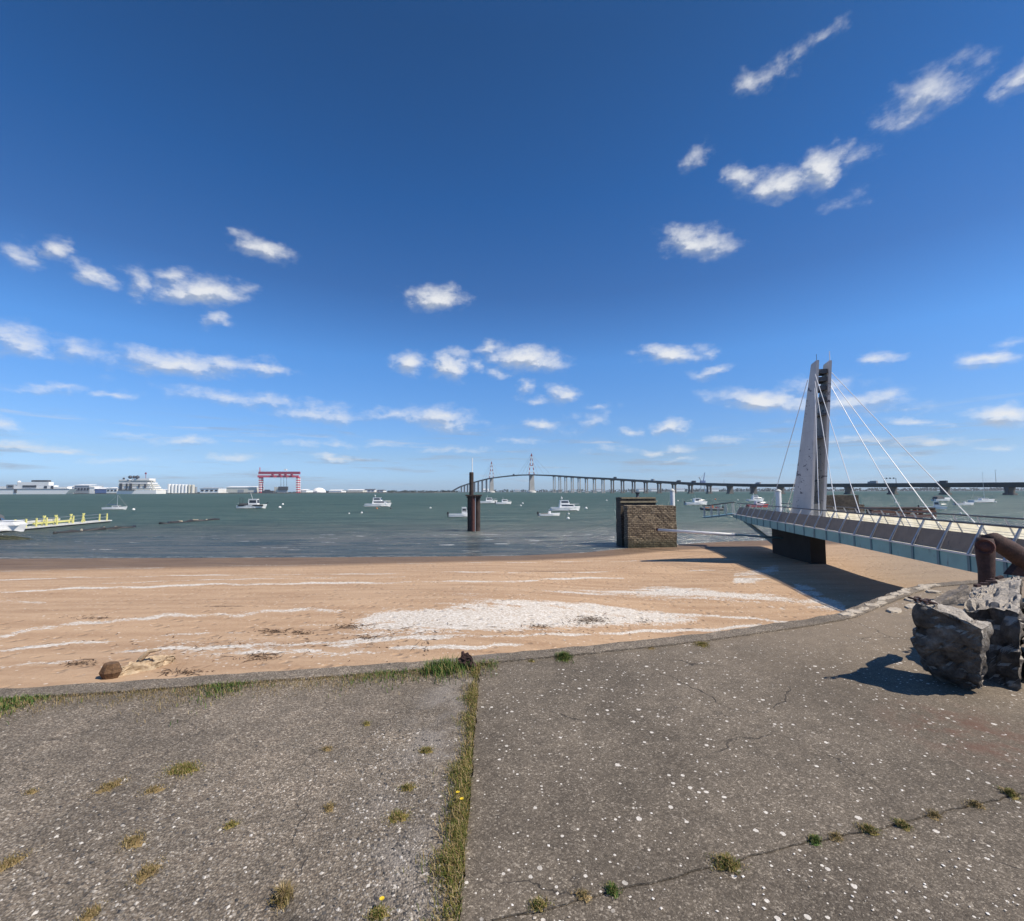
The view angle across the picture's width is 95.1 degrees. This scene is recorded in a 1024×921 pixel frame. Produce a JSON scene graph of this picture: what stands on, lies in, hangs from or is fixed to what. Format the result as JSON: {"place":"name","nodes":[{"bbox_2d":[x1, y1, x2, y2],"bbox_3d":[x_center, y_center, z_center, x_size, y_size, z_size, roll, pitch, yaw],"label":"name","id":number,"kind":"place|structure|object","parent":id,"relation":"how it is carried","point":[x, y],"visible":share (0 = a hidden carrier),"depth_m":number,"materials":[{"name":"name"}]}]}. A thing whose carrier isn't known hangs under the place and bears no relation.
{"place":"outdoors","nodes":[
{"label":"outdoors","id":0,"kind":"place"},
{"bbox_2d":[74,484,103,492],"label":"building","id":1,"kind":"structure","parent":0,"point":[82,488],"depth_m":1697.54,"materials":[{"name":"white metal"}]},
{"bbox_2d":[89,486,108,493],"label":"shed","id":2,"kind":"structure","parent":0,"point":[91,490],"depth_m":1697.53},
{"bbox_2d":[95,488,106,492],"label":"blue hall","id":3,"kind":"structure","parent":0,"point":[100,490],"depth_m":1696.81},
{"bbox_2d":[106,487,118,492],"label":"shed","id":4,"kind":"structure","parent":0,"point":[112,490],"depth_m":1696.80,"materials":[{"name":"white metal"}]},
{"bbox_2d":[167,484,196,492],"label":"tank block","id":5,"kind":"structure","parent":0,"point":[178,488],"depth_m":1692.96,"materials":[{"name":"metal"}]},
{"bbox_2d":[199,487,225,492],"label":"shed","id":6,"kind":"structure","parent":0,"point":[210,490],"depth_m":1696.73,"materials":[{"name":"white metal"}]},
{"bbox_2d":[0,667,478,920],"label":"pavement","id":7,"kind":"structure","parent":0,"point":[428,705],"depth_m":2.49,"materials":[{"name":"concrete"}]},
{"bbox_2d":[0,848,37,873],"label":"grass tuft","id":8,"kind":"object","parent":7,"relation":"on","point":[9,862],"visible":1,"depth_m":2.03,"materials":[{"name":"plant"}]},
{"bbox_2d":[21,788,38,795],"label":"grass tuft","id":9,"kind":"object","parent":7,"relation":"on","point":[31,791],"visible":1,"depth_m":2.51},
{"bbox_2d":[74,897,112,920],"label":"grass tuft","id":10,"kind":"object","parent":7,"relation":"on","point":[90,913],"visible":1,"depth_m":1.78,"materials":[{"name":"plant"}]},
{"bbox_2d":[82,772,131,796],"bbox_3d":[-2.198,1.775,2.567,0.141,0.026,0.231,-1,-4,15],"label":"grass tuft","id":11,"kind":"object","parent":7,"relation":"on","point":[109,786],"visible":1,"depth_m":2.56,"materials":[{"name":"plant"}]},
{"bbox_2d":[115,825,148,855],"bbox_3d":[-1.749,1.748,2.162,0.138,0.025,0.220,3,-5,-35],"label":"grass tuft","id":12,"kind":"object","parent":7,"relation":"on","point":[135,841],"visible":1,"depth_m":2.15,"materials":[{"name":"plant"}]},
{"bbox_2d":[122,852,172,893],"bbox_3d":[-1.544,1.734,1.979,0.134,0.026,0.217,0,-4,0],"label":"grass tuft","id":13,"kind":"object","parent":7,"relation":"on","point":[148,871],"visible":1,"depth_m":1.97,"materials":[{"name":"plant"}]},
{"bbox_2d":[136,783,169,796],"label":"grass tuft","id":14,"kind":"object","parent":7,"relation":"on","point":[155,789],"visible":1,"depth_m":2.52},
{"bbox_2d":[155,759,214,779],"bbox_3d":[-1.894,1.779,2.713,0.323,0.037,0.200,0,-4,0],"label":"grass tuft","id":15,"kind":"object","parent":7,"relation":"on","point":[183,768],"visible":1,"depth_m":2.71,"materials":[{"name":"plant"}]},
{"bbox_2d":[222,818,241,831],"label":"grass tuft","id":16,"kind":"object","parent":7,"relation":"on","point":[231,824],"visible":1,"depth_m":2.25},
{"bbox_2d":[0,654,499,725],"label":"kerb grass","id":17,"kind":"structure","parent":7,"relation":"on","point":[445,666],"depth_m":3.98,"materials":[{"name":"plant"}]},
{"bbox_2d":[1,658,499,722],"bbox_3d":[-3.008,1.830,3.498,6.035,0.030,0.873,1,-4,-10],"label":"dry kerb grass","id":18,"kind":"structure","parent":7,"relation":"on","point":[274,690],"depth_m":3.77,"materials":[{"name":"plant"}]},
{"bbox_2d":[266,876,296,915],"bbox_3d":[-0.906,1.698,1.848,0.121,0.078,0.147,0,-4,0],"label":"grass tuft","id":19,"kind":"object","parent":7,"relation":"on","point":[283,894],"visible":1,"depth_m":1.84,"materials":[{"name":"plant"}]},
{"bbox_2d":[318,745,332,751],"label":"grass tuft","id":20,"kind":"object","parent":7,"relation":"on","point":[327,748],"visible":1,"depth_m":2.92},
{"bbox_2d":[322,800,336,813],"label":"grass tuft","id":21,"kind":"object","parent":7,"relation":"on","point":[329,807],"visible":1,"depth_m":2.38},
{"bbox_2d":[362,720,371,726],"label":"grass tuft","id":22,"kind":"object","parent":7,"relation":"on","point":[366,723],"visible":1,"depth_m":3.23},
{"bbox_2d":[362,903,398,920],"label":"grass tuft","id":23,"kind":"object","parent":7,"relation":"on","point":[379,914],"visible":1,"depth_m":1.77,"materials":[{"name":"plant"}]},
{"bbox_2d":[374,807,414,826],"bbox_3d":[-0.574,1.753,2.309,0.206,0.028,0.143,0,-4,0],"label":"grass tuft","id":24,"kind":"object","parent":7,"relation":"on","point":[396,816],"visible":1,"depth_m":2.30,"materials":[{"name":"plant"}]},
{"bbox_2d":[397,782,419,792],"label":"grass tuft","id":25,"kind":"object","parent":7,"relation":"on","point":[407,787],"visible":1,"depth_m":2.54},
{"bbox_2d":[415,745,435,753],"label":"grass tuft","id":26,"kind":"object","parent":7,"relation":"on","point":[426,750],"visible":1,"depth_m":2.90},
{"bbox_2d":[397,662,480,920],"bbox_3d":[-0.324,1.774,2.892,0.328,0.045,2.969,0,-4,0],"label":"joint grass","id":27,"kind":"structure","parent":7,"relation":"on","point":[458,805],"depth_m":2.25,"materials":[{"name":"plant"}]},
{"bbox_2d":[458,651,477,669],"bbox_3d":[-0.393,1.835,4.264,0.185,0.205,0.113,0,-4,0],"label":"iron stub","id":28,"kind":"object","parent":7,"relation":"on","point":[465,658],"visible":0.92,"depth_m":4.22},
{"bbox_2d":[226,486,263,492],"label":"shed","id":29,"kind":"structure","parent":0,"point":[242,489],"depth_m":1696.96,"materials":[{"name":"metal"}]},
{"bbox_2d":[257,467,300,492],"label":"gantry crane","id":30,"kind":"object","parent":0,"point":[261,475],"visible":0.98,"depth_m":1675.87,"materials":[{"name":"metal"}]},
{"bbox_2d":[274,487,287,491],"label":"ship section","id":31,"kind":"object","parent":30,"relation":"hanging from","point":[280,489],"visible":1,"depth_m":1664.51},
{"bbox_2d":[104,492,455,493],"bbox_3d":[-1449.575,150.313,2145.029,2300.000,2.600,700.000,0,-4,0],"label":"shore","id":32,"kind":"structure","parent":0,"point":[352,492],"depth_m":1795.88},
{"bbox_2d":[312,488,325,492],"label":"dome hall","id":33,"kind":"structure","parent":32,"relation":"on","point":[318,490],"depth_m":1876.50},
{"bbox_2d":[347,489,366,491],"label":"shed","id":34,"kind":"structure","parent":32,"relation":"on","point":[356,490],"depth_m":2195.64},
{"bbox_2d":[300,489,312,491],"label":"shed","id":35,"kind":"structure","parent":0,"point":[305,490],"depth_m":1714.68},
{"bbox_2d":[0,540,977,687],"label":"beach","id":36,"kind":"structure","parent":0,"point":[249,599],"depth_m":14.95,"materials":[{"name":"sand"}]},
{"bbox_2d":[98,649,175,679],"bbox_3d":[-6.035,3.346,7.637,0.402,0.498,1.096,-2,-4,30],"label":"driftwood log","id":37,"kind":"object","parent":36,"relation":"on","point":[116,669],"visible":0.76,"depth_m":7.56,"materials":[{"name":"brown wood"}]},
{"bbox_2d":[59,611,735,676],"bbox_3d":[-1.829,4.074,10.558,18.462,1.046,5.632,0,-4,-9],"label":"wrack","id":38,"kind":"object","parent":36,"relation":"on","point":[267,630],"visible":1,"depth_m":9.84,"materials":[{"name":"plant"}]},
{"bbox_2d":[11,560,844,652],"bbox_3d":[-7.920,4.658,16.757,45.213,1.214,18.135,0,-4,-9],"label":"shell drift","id":39,"kind":"object","parent":36,"relation":"on","point":[466,616],"visible":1,"depth_m":12.49,"materials":[{"name":"white"}]},
{"bbox_2d":[0,577,1023,700],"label":"sea wall","id":40,"kind":"structure","parent":36,"relation":"on","point":[175,683],"depth_m":4.32,"materials":[{"name":"concrete"}]},
{"bbox_2d":[616,492,676,547],"bbox_3d":[10.319,4.828,36.148,3.908,4.779,2.572,0,-4,-7],"label":"masonry dolphin","id":41,"kind":"object","parent":36,"relation":"on","point":[639,520],"visible":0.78,"depth_m":34.98},
{"bbox_2d":[703,351,1023,577],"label":"footbridge","id":42,"kind":"object","parent":36,"relation":"on","point":[807,525],"visible":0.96,"depth_m":22.13,"materials":[{"name":"teal paint"}]},
{"bbox_2d":[656,528,782,538],"bbox_3d":[13.556,4.881,31.418,8.179,0.272,0.278,-4,-5,42],"label":"mooring boom","id":43,"kind":"object","parent":42,"relation":"attached to","point":[707,533],"visible":1,"depth_m":31.32,"materials":[{"name":"teal paint"}]},
{"bbox_2d":[0,491,1023,558],"bbox_3d":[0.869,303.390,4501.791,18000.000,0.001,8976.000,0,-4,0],"label":"water","id":44,"kind":"structure","parent":0,"point":[328,525],"depth_m":64.70,"materials":[{"name":"teal liquid"}]},
{"bbox_2d":[0,514,27,531],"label":"motorboat","id":45,"kind":"object","parent":44,"relation":"on","point":[15,525],"visible":0.95,"depth_m":50.91,"materials":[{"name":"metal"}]},
{"bbox_2d":[0,535,30,539],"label":"weedy rock","id":46,"kind":"object","parent":44,"relation":"in","point":[4,537],"visible":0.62,"depth_m":42.48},
{"bbox_2d":[0,480,76,493],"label":"passenger ship","id":47,"kind":"object","parent":44,"relation":"on","point":[40,487],"visible":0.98,"depth_m":1640.29,"materials":[{"name":"white metal"}]},
{"bbox_2d":[0,513,111,530],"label":"pontoon","id":48,"kind":"object","parent":44,"relation":"on","point":[36,522],"visible":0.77,"depth_m":57.92,"materials":[{"name":"yellow metal"}]},
{"bbox_2d":[53,525,135,533],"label":"floating boom","id":49,"kind":"object","parent":44,"relation":"on","point":[100,528],"visible":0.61,"depth_m":52.46,"materials":[{"name":"black rubber"}]},
{"bbox_2d":[102,496,126,509],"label":"sailing boat","id":50,"kind":"object","parent":44,"relation":"on","point":[115,508],"visible":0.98,"depth_m":116.74,"materials":[{"name":"white plastic"}]},
{"bbox_2d":[117,473,167,493],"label":"passenger ship","id":51,"kind":"object","parent":44,"relation":"on","point":[137,484],"visible":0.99,"depth_m":1654.04,"materials":[{"name":"white metal"}]},
{"bbox_2d":[159,518,219,523],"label":"floating boom","id":52,"kind":"object","parent":44,"relation":"on","point":[190,520],"visible":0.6,"depth_m":66.86,"materials":[{"name":"black rubber"}]},
{"bbox_2d":[236,495,268,508],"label":"fishing boat","id":53,"kind":"object","parent":44,"relation":"on","point":[252,503],"visible":0.98,"depth_m":122.26,"materials":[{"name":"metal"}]},
{"bbox_2d":[262,490,274,492],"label":"barge","id":54,"kind":"object","parent":44,"relation":"on","point":[266,491],"visible":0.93,"depth_m":1656.54},
{"bbox_2d":[364,495,390,506],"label":"motorboat","id":55,"kind":"object","parent":44,"relation":"on","point":[377,502],"visible":0.98,"depth_m":133.83,"materials":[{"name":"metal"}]},
{"bbox_2d":[447,507,466,516],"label":"motorboat","id":56,"kind":"object","parent":44,"relation":"on","point":[464,512],"visible":0.69,"depth_m":78.15,"materials":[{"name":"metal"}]},
{"bbox_2d":[465,458,481,531],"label":"pile dolphin","id":57,"kind":"object","parent":44,"relation":"in","point":[473,512],"visible":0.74,"depth_m":49.89,"materials":[{"name":"metal"}]},
{"bbox_2d":[480,496,496,502],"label":"motorboat","id":58,"kind":"object","parent":44,"relation":"on","point":[489,500],"visible":0.75,"depth_m":170.06,"materials":[{"name":"plastic"}]},
{"bbox_2d":[495,499,510,503],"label":"motorboat","id":59,"kind":"object","parent":44,"relation":"on","point":[504,501],"visible":0.94,"depth_m":157.55,"materials":[{"name":"plastic"}]},
{"bbox_2d":[537,511,559,515],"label":"open boat","id":60,"kind":"object","parent":44,"relation":"on","point":[549,513],"visible":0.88,"depth_m":80.37,"materials":[{"name":"plastic"}]},
{"bbox_2d":[549,496,579,510],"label":"motorboat","id":61,"kind":"object","parent":44,"relation":"on","point":[565,505],"visible":0.98,"depth_m":101.57,"materials":[{"name":"plastic"}]},
{"bbox_2d":[670,489,674,504],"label":"mooring pile","id":62,"kind":"object","parent":44,"relation":"in","point":[672,496],"visible":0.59,"depth_m":40.22,"materials":[{"name":"white metal"}]},
{"bbox_2d":[684,498,706,504],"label":"motorboat","id":63,"kind":"object","parent":44,"relation":"on","point":[697,501],"visible":0.96,"depth_m":142.15,"materials":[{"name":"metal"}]},
{"bbox_2d":[700,505,723,509],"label":"inflatable boat","id":64,"kind":"object","parent":44,"relation":"on","point":[708,508],"visible":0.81,"depth_m":101.47,"materials":[{"name":"rubber"}]},
{"bbox_2d":[453,453,1023,494],"bbox_3d":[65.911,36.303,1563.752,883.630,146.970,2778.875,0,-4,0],"label":"road bridge","id":65,"kind":"structure","parent":44,"relation":"on","point":[1009,488],"depth_m":749.21,"materials":[{"name":"concrete"}]},
{"bbox_2d":[746,494,763,500],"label":"motorboat","id":66,"kind":"object","parent":44,"relation":"on","point":[754,497],"visible":0.92,"depth_m":191.41,"materials":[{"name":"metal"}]},
{"bbox_2d":[745,499,767,506],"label":"motorboat","id":67,"kind":"object","parent":44,"relation":"on","point":[759,502],"visible":0.73,"depth_m":119.55,"materials":[{"name":"red paint"}]},
{"bbox_2d":[775,489,781,511],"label":"mooring pile","id":68,"kind":"object","parent":44,"relation":"in","point":[778,497],"visible":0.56,"depth_m":45.65,"materials":[{"name":"white metal"}]},
{"bbox_2d":[826,495,864,512],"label":"old masonry dolphin","id":69,"kind":"object","parent":44,"relation":"in","point":[845,501],"visible":0.2,"depth_m":54.29},
{"bbox_2d":[853,507,936,518],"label":"timber jetty","id":70,"kind":"object","parent":44,"relation":"in","point":[920,515],"visible":0.3,"depth_m":42.67,"materials":[{"name":"wood"}]},
{"bbox_2d":[917,501,946,508],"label":"motorboat","id":71,"kind":"object","parent":44,"relation":"on","point":[936,505],"visible":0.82,"depth_m":103.72,"materials":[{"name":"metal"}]},
{"bbox_2d":[931,496,950,500],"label":"motorboat","id":72,"kind":"object","parent":44,"relation":"on","point":[938,498],"visible":0.92,"depth_m":185.22,"materials":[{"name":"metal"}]},
{"bbox_2d":[953,502,973,504],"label":"open boat","id":73,"kind":"object","parent":44,"relation":"on","point":[963,503],"visible":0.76,"depth_m":131.76,"materials":[{"name":"plastic"}]},
{"bbox_2d":[968,472,994,502],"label":"sailing boat","id":74,"kind":"object","parent":44,"relation":"on","point":[983,500],"visible":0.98,"depth_m":159.96,"materials":[{"name":"white plastic"}]},
{"bbox_2d":[0,0,1023,491],"label":"sky","id":75,"kind":"structure","parent":0,"point":[387,245],"materials":[{"name":"blue"}]},
{"bbox_2d":[258,490,1023,492],"bbox_3d":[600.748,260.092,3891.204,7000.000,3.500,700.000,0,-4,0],"label":"shore","id":76,"kind":"structure","parent":0,"point":[740,491],"depth_m":3542.03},
{"bbox_2d":[197,487,1023,492],"bbox_3d":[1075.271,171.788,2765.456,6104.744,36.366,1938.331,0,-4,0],"label":"woods","id":77,"kind":"object","parent":76,"relation":"on","point":[905,489],"visible":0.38,"depth_m":3589.31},
{"bbox_2d":[699,473,705,490],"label":"harbour crane","id":78,"kind":"object","parent":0,"point":[703,481],"visible":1,"depth_m":2595.73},
{"bbox_2d":[460,581,1023,920],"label":"pavement","id":79,"kind":"structure","parent":0,"point":[770,710],"depth_m":2.86,"materials":[{"name":"concrete"}]},
{"bbox_2d":[526,894,555,913],"bbox_3d":[0.114,1.716,1.818,0.124,0.031,0.090,0,-4,0],"label":"grass tuft","id":80,"kind":"object","parent":79,"relation":"on","point":[539,903],"visible":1,"depth_m":1.81,"materials":[{"name":"plant"}]},
{"bbox_2d":[554,650,573,662],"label":"grass tuft","id":81,"kind":"object","parent":79,"relation":"on","point":[564,656],"visible":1,"depth_m":4.48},
{"bbox_2d":[571,887,592,905],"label":"grass tuft","id":82,"kind":"object","parent":79,"relation":"on","point":[584,896],"visible":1,"depth_m":1.85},
{"bbox_2d":[693,641,711,648],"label":"grass tuft","id":83,"kind":"object","parent":79,"relation":"on","point":[702,644],"visible":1,"depth_m":4.88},
{"bbox_2d":[482,683,1019,920],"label":"shell chips","id":84,"kind":"object","parent":79,"relation":"on","point":[661,908],"visible":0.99,"depth_m":1.95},
{"bbox_2d":[838,612,855,616],"bbox_3d":[4.316,1.994,6.023,0.238,0.064,0.240,-1,-4,11],"label":"edge stone","id":85,"kind":"object","parent":79,"relation":"on","point":[850,614],"visible":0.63,"depth_m":6.00,"materials":[{"name":"stone"}]},
{"bbox_2d":[845,609,862,612],"bbox_3d":[4.512,2.005,6.171,0.241,0.060,0.221,0,-4,0],"label":"edge stone","id":86,"kind":"object","parent":79,"relation":"on","point":[854,610],"visible":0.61,"depth_m":6.18,"materials":[{"name":"stone"}]},
{"bbox_2d":[865,603,879,607],"bbox_3d":[5.014,2.025,6.513,0.215,0.058,0.206,0,-4,0],"label":"edge stone","id":87,"kind":"object","parent":79,"relation":"on","point":[873,604],"visible":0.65,"depth_m":6.51,"materials":[{"name":"stone"}]},
{"bbox_2d":[875,601,887,604],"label":"edge stone","id":88,"kind":"object","parent":79,"relation":"on","point":[881,602],"visible":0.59,"depth_m":6.64,"materials":[{"name":"stone"}]},
{"bbox_2d":[882,595,896,599],"bbox_3d":[5.595,2.053,6.946,0.436,0.063,0.108,2,-4,-32],"label":"edge stone","id":89,"kind":"object","parent":79,"relation":"on","point":[891,596],"visible":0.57,"depth_m":6.94,"materials":[{"name":"stone"}]},
{"bbox_2d":[886,607,901,612],"bbox_3d":[5.093,2.007,6.239,0.342,0.059,0.166,3,-5,-41],"label":"edge stone","id":90,"kind":"object","parent":79,"relation":"on","point":[894,610],"visible":0.83,"depth_m":6.21,"materials":[{"name":"stone"}]},
{"bbox_2d":[890,592,903,595],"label":"edge stone","id":91,"kind":"object","parent":79,"relation":"on","point":[896,593],"visible":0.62,"depth_m":7.19,"materials":[{"name":"stone"}]},
{"bbox_2d":[905,603,913,608],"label":"edge stone","id":92,"kind":"object","parent":79,"relation":"in","point":[909,606],"visible":0.47,"depth_m":6.44,"materials":[{"name":"stone"}]},
{"bbox_2d":[907,596,937,604],"bbox_3d":[3.449,1.174,3.915,0.451,0.112,0.062,2,-4,-27],"label":"rusty chain","id":93,"kind":"object","parent":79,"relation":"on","point":[924,600],"visible":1,"depth_m":3.87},
{"bbox_2d":[916,586,930,589],"bbox_3d":[6.697,2.096,7.630,0.346,0.061,0.173,2,-4,-27],"label":"edge stone","id":94,"kind":"object","parent":79,"relation":"on","point":[924,588],"visible":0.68,"depth_m":7.60,"materials":[{"name":"stone"}]},
{"bbox_2d":[926,590,941,593],"bbox_3d":[6.660,2.079,7.394,0.229,0.061,0.226,-2,-4,20],"label":"edge stone","id":95,"kind":"object","parent":79,"relation":"on","point":[933,591],"visible":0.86,"depth_m":7.33,"materials":[{"name":"stone"}]},
{"bbox_2d":[910,601,993,688],"bbox_3d":[3.627,1.523,3.873,0.570,0.693,0.491,3,-5,-38],"label":"boulder","id":96,"kind":"object","parent":79,"relation":"on","point":[950,643],"visible":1,"depth_m":3.76,"materials":[{"name":"stone"}]},
{"bbox_2d":[932,584,969,605],"bbox_3d":[3.985,1.268,4.258,0.645,0.224,0.110,2,-4,-24],"label":"stone slab","id":97,"kind":"object","parent":96,"relation":"on","point":[958,595],"depth_m":4.24,"materials":[{"name":"stone"}]},
{"bbox_2d":[962,575,1023,690],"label":"boulder","id":98,"kind":"object","parent":79,"relation":"on","point":[999,605],"visible":0.81,"depth_m":3.97,"materials":[{"name":"stone"}]},
{"bbox_2d":[973,575,1003,586],"bbox_3d":[4.679,1.180,4.571,0.525,0.074,0.084,2,-4,-26],"label":"scrap iron","id":99,"kind":"object","parent":98,"relation":"on","point":[991,581],"visible":1,"depth_m":4.55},
{"bbox_2d":[974,533,1023,585],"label":"rusty pipe","id":100,"kind":"object","parent":98,"relation":"on","point":[987,547],"visible":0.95,"depth_m":6.50,"materials":[{"name":"metal"}]},
{"bbox_2d":[994,785,1023,800],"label":"grass tuft","id":101,"kind":"object","parent":79,"relation":"on","point":[1011,793],"visible":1,"depth_m":2.46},
{"bbox_2d":[498,794,1023,920],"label":"pavement","id":102,"kind":"structure","parent":0,"point":[877,869],"depth_m":1.92,"materials":[{"name":"concrete"}]},
{"bbox_2d":[599,880,622,898],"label":"grass tuft","id":103,"kind":"object","parent":102,"relation":"on","point":[612,890],"visible":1,"depth_m":1.88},
{"bbox_2d":[705,851,747,875],"bbox_3d":[0.933,1.720,2.013,0.189,0.044,0.133,0,-4,0],"label":"grass tuft","id":104,"kind":"object","parent":102,"relation":"on","point":[724,861],"visible":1,"depth_m":2.00,"materials":[{"name":"plant"}]},
{"bbox_2d":[807,832,825,847],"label":"grass tuft","id":105,"kind":"object","parent":102,"relation":"on","point":[815,839],"visible":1,"depth_m":2.14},
{"bbox_2d":[826,830,847,842],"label":"grass tuft","id":106,"kind":"object","parent":102,"relation":"on","point":[835,836],"visible":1,"depth_m":2.16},
{"bbox_2d":[851,821,886,835],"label":"grass tuft","id":107,"kind":"object","parent":102,"relation":"on","point":[866,828],"visible":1,"depth_m":2.21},
{"bbox_2d":[890,817,915,832],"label":"grass tuft","id":108,"kind":"object","parent":102,"relation":"on","point":[902,824],"visible":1,"depth_m":2.24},
{"bbox_2d":[926,807,942,822],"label":"grass tuft","id":109,"kind":"object","parent":102,"relation":"on","point":[934,815],"visible":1,"depth_m":2.31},
{"bbox_2d":[961,798,994,809],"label":"grass tuft","id":110,"kind":"object","parent":102,"relation":"on","point":[974,803],"visible":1,"depth_m":2.38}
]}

